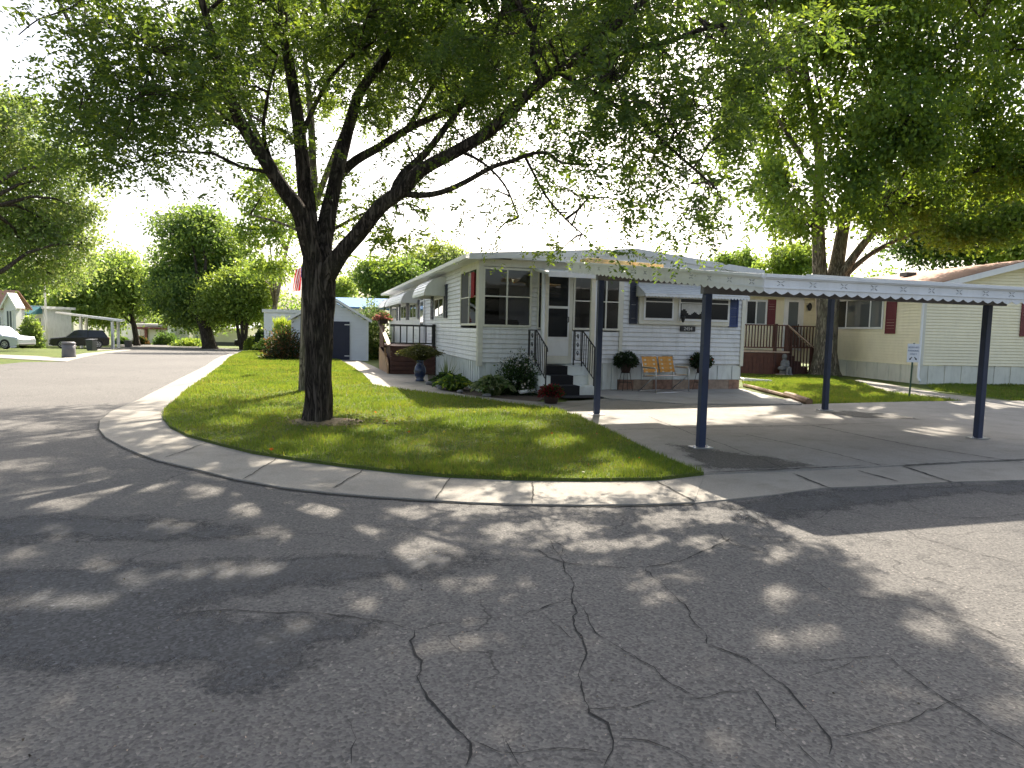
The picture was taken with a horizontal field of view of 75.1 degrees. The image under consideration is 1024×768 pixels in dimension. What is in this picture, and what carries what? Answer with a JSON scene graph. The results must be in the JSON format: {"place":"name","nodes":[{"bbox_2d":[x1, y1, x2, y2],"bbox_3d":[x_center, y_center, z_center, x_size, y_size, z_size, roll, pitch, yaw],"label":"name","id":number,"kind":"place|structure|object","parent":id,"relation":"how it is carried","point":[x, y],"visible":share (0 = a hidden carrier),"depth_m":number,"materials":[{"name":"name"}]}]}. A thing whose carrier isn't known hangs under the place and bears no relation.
{"place":"outdoors","nodes":[
{"label":"outdoors","id":0,"kind":"place"},
{"bbox_2d":[97,347,127,349],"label":"driveway","id":1,"kind":"structure","parent":0,"point":[107,348],"depth_m":52.17,"materials":[{"name":"concrete"}]},
{"bbox_2d":[49,330,108,347],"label":"parked car","id":2,"kind":"object","parent":1,"relation":"on","point":[78,337],"visible":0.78,"depth_m":49.60,"materials":[{"name":"black paint"}]},
{"bbox_2d":[271,314,296,352],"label":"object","id":3,"kind":"object","parent":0,"point":[279,321],"depth_m":33.83,"materials":[{"name":"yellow plant"}]},
{"bbox_2d":[99,353,703,506],"bbox_3d":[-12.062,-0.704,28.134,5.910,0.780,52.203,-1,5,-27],"label":"sidewalk","id":4,"kind":"structure","parent":0,"point":[155,436],"depth_m":6.51,"materials":[{"name":"concrete"}]},
{"bbox_2d":[97,359,694,506],"bbox_3d":[-10.082,-0.373,22.475,4.921,0.402,40.473,-1,5,-28],"label":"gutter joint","id":5,"kind":"object","parent":4,"relation":"on","point":[352,495],"visible":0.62,"depth_m":5.89,"materials":[{"name":"grey concrete"}]},
{"bbox_2d":[163,350,703,481],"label":"lawn","id":6,"kind":"structure","parent":0,"point":[424,473],"depth_m":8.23,"materials":[{"name":"green plant"}]},
{"bbox_2d":[181,414,434,432],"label":"bark litter","id":7,"kind":"object","parent":6,"relation":"on","point":[339,423],"visible":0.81,"depth_m":9.66,"materials":[{"name":"brown wood"}]},
{"bbox_2d":[279,418,365,425],"bbox_3d":[-2.799,0.530,9.927,1.350,0.066,0.893,1,5,0],"label":"soil patch","id":8,"kind":"object","parent":6,"relation":"on","point":[337,420],"visible":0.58,"depth_m":9.73,"materials":[{"name":"brown soil"}]},
{"bbox_2d":[0,0,898,421],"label":"tree","id":9,"kind":"object","parent":6,"relation":"on","point":[442,40],"visible":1,"depth_m":8.20,"materials":[{"name":"green plant"}]},
{"bbox_2d":[341,360,607,408],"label":"walkway","id":10,"kind":"structure","parent":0,"point":[377,376],"depth_m":17.44,"materials":[{"name":"concrete"}]},
{"bbox_2d":[395,343,444,380],"bbox_3d":[-2.506,-0.617,18.158,1.416,1.064,1.184,0,5,-16],"label":"plant urn","id":11,"kind":"object","parent":10,"relation":"on","point":[420,353],"visible":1,"depth_m":18.05,"materials":[{"name":"green plant"}]},
{"bbox_2d":[537,383,565,403],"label":"potted flowers","id":12,"kind":"object","parent":10,"relation":"on","point":[551,393],"visible":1,"depth_m":13.28,"materials":[{"name":"red plant"}]},
{"bbox_2d":[526,364,603,397],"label":"porch steps","id":13,"kind":"structure","parent":10,"relation":"on","point":[572,380],"depth_m":15.22,"materials":[{"name":"black carpet"}]},
{"bbox_2d":[528,329,547,383],"bbox_3d":[0.582,-0.620,15.235,0.035,1.244,1.394,0,5,-16],"label":"iron railing","id":14,"kind":"object","parent":13,"relation":"on","point":[536,333],"visible":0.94,"depth_m":15.15,"materials":[{"name":"black metal"}]},
{"bbox_2d":[573,330,594,385],"bbox_3d":[1.685,-0.622,15.561,0.035,1.244,1.394,0,5,-16],"label":"iron railing","id":15,"kind":"object","parent":13,"relation":"on","point":[581,340],"visible":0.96,"depth_m":15.58,"materials":[{"name":"black metal"}]},
{"bbox_2d":[0,332,1021,403],"bbox_3d":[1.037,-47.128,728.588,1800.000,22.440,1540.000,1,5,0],"label":"ground","id":16,"kind":"structure","parent":0,"point":[52,351],"depth_m":24.62,"materials":[{"name":"grey concrete"}]},
{"bbox_2d":[0,293,24,347],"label":"porch gable","id":17,"kind":"structure","parent":16,"relation":"on","point":[12,305],"depth_m":46.11,"materials":[{"name":"white paint"}]},
{"bbox_2d":[5,310,13,329],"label":"window","id":18,"kind":"structure","parent":17,"relation":"in","point":[9,313],"depth_m":46.08,"materials":[{"name":"white paint"}]},
{"bbox_2d":[0,290,32,325],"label":"house","id":19,"kind":"structure","parent":16,"relation":"on","point":[24,302],"depth_m":47.63,"materials":[{"name":"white paint"}]},
{"bbox_2d":[0,326,35,348],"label":"parked car","id":20,"kind":"object","parent":16,"relation":"on","point":[9,336],"visible":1,"depth_m":40.90,"materials":[{"name":"white metal"}]},
{"bbox_2d":[15,309,47,348],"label":"garden shrub","id":21,"kind":"object","parent":16,"relation":"on","point":[30,327],"visible":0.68,"depth_m":46.23,"materials":[{"name":"green plant"}]},
{"bbox_2d":[0,257,83,305],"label":"tree","id":22,"kind":"object","parent":16,"relation":"on","point":[28,299],"visible":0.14,"depth_m":80.60,"materials":[{"name":"green plant"}]},
{"bbox_2d":[44,283,47,345],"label":"tall pole","id":23,"kind":"object","parent":16,"relation":"on","point":[45,319],"visible":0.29,"depth_m":54.75,"materials":[{"name":"white paint"}]},
{"bbox_2d":[25,306,75,345],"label":"mobile home","id":24,"kind":"object","parent":16,"relation":"on","point":[59,325],"visible":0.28,"depth_m":57.21,"materials":[{"name":"white"}]},
{"bbox_2d":[0,76,147,306],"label":"tree","id":25,"kind":"object","parent":16,"relation":"on","point":[27,220],"visible":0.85,"depth_m":36.85,"materials":[{"name":"green plant"}]},
{"bbox_2d":[55,311,124,348],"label":"carport","id":26,"kind":"object","parent":16,"relation":"on","point":[80,316],"visible":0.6,"depth_m":52.29,"materials":[{"name":"white paint"}]},
{"bbox_2d":[72,317,108,336],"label":"mobile home","id":27,"kind":"object","parent":16,"relation":"on","point":[74,327],"visible":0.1,"depth_m":71.43,"materials":[{"name":"white metal"}]},
{"bbox_2d":[85,339,97,350],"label":"rubbish bin","id":28,"kind":"object","parent":16,"relation":"on","point":[91,344],"visible":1,"depth_m":41.16,"materials":[{"name":"grey plastic"}]},
{"bbox_2d":[24,238,159,345],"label":"tree","id":29,"kind":"object","parent":16,"relation":"on","point":[107,299],"visible":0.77,"depth_m":63.76,"materials":[{"name":"green plant"}]},
{"bbox_2d":[121,323,175,342],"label":"mobile home","id":30,"kind":"object","parent":16,"relation":"on","point":[145,331],"visible":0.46,"depth_m":79.81,"materials":[{"name":"white paint"}]},
{"bbox_2d":[151,331,179,344],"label":"hedge","id":31,"kind":"object","parent":16,"relation":"on","point":[168,336],"visible":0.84,"depth_m":71.42,"materials":[{"name":"green plant"}]},
{"bbox_2d":[167,337,201,346],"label":"garden shrub","id":32,"kind":"object","parent":16,"relation":"on","point":[190,341],"visible":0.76,"depth_m":67.23,"materials":[{"name":"green plant"}]},
{"bbox_2d":[176,324,192,339],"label":"house","id":33,"kind":"structure","parent":16,"relation":"on","point":[182,335],"depth_m":81.84,"materials":[{"name":"white paint"}]},
{"bbox_2d":[116,197,269,348],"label":"tree","id":34,"kind":"object","parent":16,"relation":"on","point":[196,241],"visible":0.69,"depth_m":60.30,"materials":[{"name":"green plant"}]},
{"bbox_2d":[193,324,263,345],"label":"mobile home","id":35,"kind":"object","parent":16,"relation":"on","point":[223,340],"visible":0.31,"depth_m":75.89,"materials":[{"name":"beige metal"}]},
{"bbox_2d":[177,257,288,349],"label":"tree","id":36,"kind":"object","parent":16,"relation":"on","point":[227,298],"visible":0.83,"depth_m":57.53,"materials":[{"name":"green plant"}]},
{"bbox_2d":[243,335,253,349],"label":"garden shrub","id":37,"kind":"object","parent":16,"relation":"on","point":[248,343],"visible":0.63,"depth_m":57.67,"materials":[{"name":"green plant"}]},
{"bbox_2d":[252,325,263,350],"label":"garden shrub","id":38,"kind":"object","parent":16,"relation":"on","point":[258,334],"visible":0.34,"depth_m":55.64,"materials":[{"name":"green plant"}]},
{"bbox_2d":[215,158,301,308],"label":"tree","id":39,"kind":"object","parent":16,"relation":"on","point":[274,269],"visible":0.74,"depth_m":45.95,"materials":[{"name":"green plant"}]},
{"bbox_2d":[256,321,299,358],"bbox_3d":[-9.680,-1.830,28.291,2.429,1.873,1.816,1,5,0],"label":"ornamental bush","id":40,"kind":"object","parent":16,"relation":"on","point":[276,350],"visible":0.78,"depth_m":28.03,"materials":[{"name":"green plant"}]},
{"bbox_2d":[262,309,300,338],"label":"mobile home","id":41,"kind":"object","parent":16,"relation":"on","point":[269,314],"visible":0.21,"depth_m":46.84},
{"bbox_2d":[293,266,301,291],"bbox_3d":[-6.683,-2.147,21.080,0.462,3.531,0.213,0,5,-12],"label":"flag","id":42,"kind":"object","parent":16,"relation":"on","point":[297,284],"visible":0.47,"depth_m":20.97,"materials":[{"name":"fabric"}]},
{"bbox_2d":[287,299,371,360],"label":"garden shed","id":43,"kind":"structure","parent":16,"relation":"on","point":[350,334],"depth_m":29.56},
{"bbox_2d":[332,321,349,359],"bbox_3d":[-7.592,-1.921,29.502,0.800,1.690,0.053,0,5,-14],"label":"door","id":44,"kind":"structure","parent":43,"relation":"in","point":[341,329],"depth_m":29.50,"materials":[{"name":"blue paint"}]},
{"bbox_2d":[335,272,360,297],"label":"tree","id":45,"kind":"object","parent":16,"relation":"on","point":[341,290],"visible":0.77,"depth_m":70.25,"materials":[{"name":"green plant"}]},
{"bbox_2d":[336,297,389,334],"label":"house","id":46,"kind":"structure","parent":16,"relation":"on","point":[354,303],"depth_m":45.61,"materials":[{"name":"blue metal"}]},
{"bbox_2d":[354,288,391,355],"bbox_3d":[-6.966,-3.082,33.349,2.366,3.378,2.016,1,5,0],"label":"garden shrub","id":47,"kind":"object","parent":16,"relation":"on","point":[373,336],"visible":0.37,"depth_m":33.09,"materials":[{"name":"green plant"}]},
{"bbox_2d":[337,247,435,298],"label":"tree","id":48,"kind":"object","parent":16,"relation":"on","point":[364,280],"visible":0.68,"depth_m":60.06,"materials":[{"name":"green plant"}]},
{"bbox_2d":[101,0,690,391],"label":"tree","id":49,"kind":"object","parent":16,"relation":"on","point":[381,239],"visible":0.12,"depth_m":14.40,"materials":[{"name":"green plant"}]},
{"bbox_2d":[379,324,435,374],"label":"wooden deck","id":50,"kind":"structure","parent":16,"relation":"on","point":[391,361],"depth_m":20.97,"materials":[{"name":"brown wood"}]},
{"bbox_2d":[372,310,392,323],"bbox_3d":[-4.488,-2.325,23.143,0.720,0.474,1.115,0,5,-16],"label":"flower box","id":51,"kind":"object","parent":50,"relation":"on","point":[382,317],"visible":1,"depth_m":22.83,"materials":[{"name":"red plant"}]},
{"bbox_2d":[381,234,472,274],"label":"tree","id":52,"kind":"object","parent":16,"relation":"on","point":[447,254],"visible":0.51,"depth_m":69.89,"materials":[{"name":"green plant"}]},
{"bbox_2d":[35,255,900,336],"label":"wood","id":53,"kind":"object","parent":16,"relation":"on","point":[293,306],"visible":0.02,"depth_m":118.25,"materials":[{"name":"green plant"}]},
{"bbox_2d":[429,375,543,401],"bbox_3d":[-1.254,0.075,17.113,2.010,0.050,7.586,-1,5,-30],"label":"flower bed","id":54,"kind":"object","parent":16,"relation":"on","point":[467,390],"visible":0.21,"depth_m":14.84,"materials":[{"name":"soil"}]},
{"bbox_2d":[428,371,455,381],"bbox_3d":[-1.673,-0.151,17.055,0.954,0.395,0.873,1,5,0],"label":"hosta","id":55,"kind":"object","parent":54,"relation":"on","point":[439,375],"visible":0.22,"depth_m":16.92,"materials":[{"name":"green plant"}]},
{"bbox_2d":[432,373,472,390],"bbox_3d":[-1.387,-0.051,15.883,1.077,0.434,1.113,0,5,-17],"label":"hosta","id":56,"kind":"object","parent":54,"relation":"on","point":[450,382],"visible":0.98,"depth_m":15.71,"materials":[{"name":"green plant"}]},
{"bbox_2d":[469,374,516,395],"bbox_3d":[-0.426,0.027,14.914,1.100,0.519,1.100,1,5,0],"label":"hosta","id":57,"kind":"object","parent":54,"relation":"on","point":[498,383],"visible":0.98,"depth_m":14.71,"materials":[{"name":"green plant"}]},
{"bbox_2d":[493,347,544,395],"bbox_3d":[0.151,-0.282,15.293,1.314,1.137,1.014,1,5,0],"label":"flowering bush","id":58,"kind":"object","parent":54,"relation":"on","point":[520,379],"visible":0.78,"depth_m":15.16,"materials":[{"name":"green plant"}]},
{"bbox_2d":[378,249,764,393],"bbox_3d":[-0.142,-1.911,25.520,8.142,4.420,21.070,0,5,-16],"label":"mobile home","id":59,"kind":"object","parent":16,"relation":"on","point":[487,326],"visible":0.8,"depth_m":16.82,"materials":[{"name":"white"}]},
{"bbox_2d":[409,303,416,318],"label":"window","id":60,"kind":"structure","parent":59,"relation":"in","point":[412,307],"depth_m":25.90,"materials":[{"name":"white glass"}]},
{"bbox_2d":[420,299,424,342],"bbox_3d":[-3.194,-2.326,23.650,0.044,1.940,0.950,0,5,-16],"label":"side door","id":61,"kind":"structure","parent":59,"relation":"in","point":[422,301],"depth_m":23.44,"materials":[{"name":"white paint"}]},
{"bbox_2d":[434,297,443,317],"bbox_3d":[-2.252,-2.348,20.500,0.040,0.606,1.600,0,5,-16],"label":"window","id":62,"kind":"structure","parent":59,"relation":"in","point":[438,302],"depth_m":20.38,"materials":[{"name":"white glass"}]},
{"bbox_2d":[460,267,476,325],"bbox_3d":[-1.074,-2.138,16.508,0.040,1.377,1.830,0,5,-16],"label":"window","id":63,"kind":"structure","parent":59,"relation":"in","point":[468,306],"depth_m":16.63,"materials":[{"name":"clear glass"}]},
{"bbox_2d":[469,271,474,297],"bbox_3d":[-0.970,-2.378,15.957,0.032,0.620,0.640,0,5,-16],"label":"banner","id":64,"kind":"object","parent":59,"relation":"attached to","point":[471,285],"visible":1,"depth_m":15.96,"materials":[{"name":"red fabric"}]},
{"bbox_2d":[485,288,498,318],"bbox_3d":[-0.670,-2.059,18.141,0.650,1.100,0.030,0,5,-16],"label":"inner window","id":65,"kind":"structure","parent":59,"relation":"in","point":[491,303],"depth_m":18.15,"materials":[{"name":"black glass"}]},
{"bbox_2d":[482,267,532,327],"bbox_3d":[-0.107,-2.035,15.688,1.200,1.386,0.040,0,5,-16],"label":"window","id":66,"kind":"structure","parent":59,"relation":"in","point":[498,268],"depth_m":15.67,"materials":[{"name":"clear glass"}]},
{"bbox_2d":[504,287,529,324],"bbox_3d":[0.138,-1.647,18.411,0.750,2.030,0.040,0,5,-16],"label":"inner door","id":67,"kind":"structure","parent":59,"relation":"in","point":[518,308],"depth_m":18.35,"materials":[{"name":"black paint"}]},
{"bbox_2d":[537,272,541,328],"bbox_3d":[0.667,-2.003,15.924,0.120,1.377,0.040,0,5,-16],"label":"window","id":68,"kind":"structure","parent":59,"relation":"in","point":[539,304],"depth_m":15.91,"materials":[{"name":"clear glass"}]},
{"bbox_2d":[547,277,569,355],"bbox_3d":[1.117,-1.657,16.054,0.570,1.960,0.093,0,5,-16],"label":"door","id":69,"kind":"structure","parent":59,"relation":"in","point":[559,287],"depth_m":16.06,"materials":[{"name":"white paint"}]},
{"bbox_2d":[572,278,620,330],"bbox_3d":[2.082,-2.001,16.343,1.250,1.366,0.040,0,5,-16],"label":"window","id":70,"kind":"structure","parent":59,"relation":"in","point":[605,282],"depth_m":16.40,"materials":[{"name":"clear plastic"}]},
{"bbox_2d":[705,243,765,268],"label":"tree","id":71,"kind":"object","parent":16,"relation":"on","point":[744,258],"visible":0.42,"depth_m":56.65,"materials":[{"name":"green plant"}]},
{"bbox_2d":[743,384,782,396],"bbox_3d":[6.627,0.159,17.590,0.130,0.113,2.941,1,5,1],"label":"edging timber","id":72,"kind":"object","parent":16,"relation":"on","point":[768,391],"visible":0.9,"depth_m":17.35,"materials":[{"name":"brown wood"}]},
{"bbox_2d":[741,324,815,374],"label":"wooden deck","id":73,"kind":"structure","parent":16,"relation":"on","point":[763,362],"depth_m":25.06,"materials":[{"name":"brown wood"}]},
{"bbox_2d":[778,354,792,374],"bbox_3d":[10.136,-0.701,24.783,0.508,0.850,0.570,1,5,-7],"label":"garden statue","id":74,"kind":"object","parent":16,"relation":"on","point":[784,367],"visible":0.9,"depth_m":24.79,"materials":[{"name":"grey stone"}]},
{"bbox_2d":[749,239,831,275],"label":"tree","id":75,"kind":"object","parent":16,"relation":"on","point":[785,260],"visible":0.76,"depth_m":46.46,"materials":[{"name":"green plant"}]},
{"bbox_2d":[783,391,812,403],"bbox_3d":[6.546,0.321,15.301,0.190,0.174,1.621,2,5,5],"label":"edging timber","id":76,"kind":"object","parent":16,"relation":"on","point":[797,397],"visible":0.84,"depth_m":15.04,"materials":[{"name":"brown wood"}]},
{"bbox_2d":[642,0,1023,376],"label":"tree","id":77,"kind":"object","parent":16,"relation":"on","point":[929,146],"visible":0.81,"depth_m":21.80,"materials":[{"name":"green plant"}]},
{"bbox_2d":[741,373,960,403],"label":"grass","id":78,"kind":"structure","parent":16,"relation":"on","point":[854,390],"depth_m":18.27,"materials":[{"name":"green plant"}]},
{"bbox_2d":[744,260,1023,384],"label":"mobile home","id":79,"kind":"object","parent":16,"relation":"on","point":[884,334],"visible":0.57,"depth_m":22.29,"materials":[{"name":"beige"}]},
{"bbox_2d":[745,300,767,325],"bbox_3d":[9.678,-2.829,26.420,0.900,1.017,0.034,1,5,-7],"label":"window","id":80,"kind":"structure","parent":79,"relation":"in","point":[756,310],"depth_m":26.41,"materials":[{"name":"white paint"}]},
{"bbox_2d":[786,299,800,349],"bbox_3d":[11.196,-2.363,26.603,0.560,2.000,0.080,1,5,-7],"label":"door","id":81,"kind":"structure","parent":79,"relation":"in","point":[793,306],"depth_m":26.56,"materials":[{"name":"white paint"}]},
{"bbox_2d":[838,300,883,328],"bbox_3d":[12.962,-2.629,24.934,0.034,1.147,2.760,1,5,-7],"label":"window","id":82,"kind":"structure","parent":79,"relation":"in","point":[853,314],"depth_m":24.81,"materials":[{"name":"white glass"}]},
{"bbox_2d":[907,343,919,395],"bbox_3d":[9.858,-0.271,16.438,0.290,1.480,0.035,2,5,4],"label":"parking sign","id":83,"kind":"object","parent":16,"relation":"on","point":[913,350],"visible":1,"depth_m":16.39,"materials":[{"name":"white metal"}]},
{"bbox_2d":[857,140,1023,271],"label":"tree","id":84,"kind":"object","parent":16,"relation":"on","point":[901,249],"visible":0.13,"depth_m":43.17,"materials":[{"name":"green plant"}]},
{"bbox_2d":[980,229,1023,262],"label":"tree","id":85,"kind":"object","parent":16,"relation":"on","point":[1016,255],"visible":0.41,"depth_m":38.75,"materials":[{"name":"green plant"}]},
{"bbox_2d":[0,344,1023,767],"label":"road","id":86,"kind":"structure","parent":0,"point":[52,414],"depth_m":3.40,"materials":[{"name":"grey asphalt"}]},
{"bbox_2d":[0,349,130,361],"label":"street gutter","id":87,"kind":"object","parent":86,"relation":"on","point":[38,358],"visible":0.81,"depth_m":25.97,"materials":[{"name":"concrete"}]},
{"bbox_2d":[61,342,76,357],"bbox_3d":[-17.694,-1.375,26.609,0.497,0.628,0.494,5,6,36],"label":"rubbish bin","id":88,"kind":"object","parent":87,"relation":"on","point":[68,349],"visible":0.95,"depth_m":26.42,"materials":[{"name":"grey plastic"}]},
{"bbox_2d":[0,513,254,543],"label":"road stain","id":89,"kind":"object","parent":86,"relation":"on","point":[103,528],"visible":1,"depth_m":4.79,"materials":[{"name":"asphalt"}]},
{"bbox_2d":[0,547,498,696],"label":"road stain","id":90,"kind":"object","parent":86,"relation":"on","point":[105,615],"visible":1,"depth_m":3.37,"materials":[{"name":"asphalt"}]},
{"bbox_2d":[0,514,996,761],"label":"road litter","id":91,"kind":"object","parent":86,"relation":"on","point":[201,756],"visible":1,"depth_m":2.73,"materials":[{"name":"plant"}]},
{"bbox_2d":[5,467,1023,765],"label":"road cracks","id":92,"kind":"object","parent":86,"relation":"on","point":[625,651],"visible":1,"depth_m":3.00,"materials":[{"name":"black asphalt"}]},
{"bbox_2d":[722,482,1023,522],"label":"road stain","id":93,"kind":"object","parent":86,"relation":"on","point":[809,500],"visible":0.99,"depth_m":6.18,"materials":[{"name":"asphalt"}]},
{"bbox_2d":[0,0,1023,330],"label":"sky","id":94,"kind":"structure","parent":0,"point":[526,235],"materials":[{"name":"white"}]},
{"bbox_2d":[600,389,801,404],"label":"patio","id":95,"kind":"structure","parent":0,"point":[725,396],"depth_m":15.15,"materials":[{"name":"concrete"}]},
{"bbox_2d":[617,372,632,390],"bbox_3d":[2.809,-0.065,16.525,0.322,0.447,0.322,0,5,-16],"label":"plant stand","id":96,"kind":"object","parent":95,"relation":"on","point":[624,382],"visible":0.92,"depth_m":16.45,"materials":[{"name":"black metal"}]},
{"bbox_2d":[612,350,639,372],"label":"potted flowers","id":97,"kind":"object","parent":96,"relation":"on","point":[627,359],"visible":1,"depth_m":16.38,"materials":[{"name":"green plant"}]},
{"bbox_2d":[638,356,689,392],"bbox_3d":[3.770,-0.250,16.499,1.190,0.882,0.625,-2,6,-32],"label":"lawn chair","id":98,"kind":"object","parent":95,"relation":"on","point":[650,365],"visible":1,"depth_m":16.58,"materials":[{"name":"fabric"}]},
{"bbox_2d":[558,399,1023,474],"bbox_3d":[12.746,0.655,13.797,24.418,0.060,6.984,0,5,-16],"label":"driveway","id":99,"kind":"structure","parent":0,"point":[945,426],"depth_m":10.30,"materials":[{"name":"concrete"}]},
{"bbox_2d":[673,444,808,469],"bbox_3d":[2.757,0.876,8.024,2.040,0.001,2.520,1,5,0],"label":"driveway stain","id":100,"kind":"object","parent":99,"relation":"on","point":[718,459],"visible":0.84,"depth_m":7.79,"materials":[{"name":"grey concrete"}]},
{"bbox_2d":[566,258,1023,448],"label":"carport","id":101,"kind":"object","parent":99,"relation":"on","point":[830,288],"visible":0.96,"depth_m":8.52,"materials":[{"name":"white metal"}]},
{"bbox_2d":[827,411,916,419],"bbox_3d":[6.633,0.578,12.668,2.400,0.001,1.920,1,5,0],"label":"driveway stain","id":102,"kind":"object","parent":99,"relation":"on","point":[862,414],"visible":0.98,"depth_m":12.60,"materials":[{"name":"grey concrete"}]},
{"bbox_2d":[694,460,1023,503],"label":"driveway apron","id":103,"kind":"object","parent":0,"point":[722,487],"visible":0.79,"depth_m":7.01,"materials":[{"name":"concrete"}]},
{"bbox_2d":[855,380,1004,400],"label":"yard path","id":104,"kind":"structure","parent":0,"point":[890,387],"depth_m":18.57,"materials":[{"name":"concrete"}]},
{"bbox_2d":[926,383,1023,400],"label":"grass","id":105,"kind":"structure","parent":0,"point":[1013,391],"depth_m":19.57,"materials":[{"name":"green plant"}]},
{"bbox_3d":[4.843,-0.070,17.125,0.322,0.447,0.322,0,5,-16],"label":"plant stand","id":106,"kind":"object","parent":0,"visible":0},
{"bbox_2d":[689,352,714,372],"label":"potted flowers","id":107,"kind":"object","parent":106,"relation":"on","point":[694,362],"visible":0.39,"depth_m":17.02,"materials":[{"name":"green plant"}]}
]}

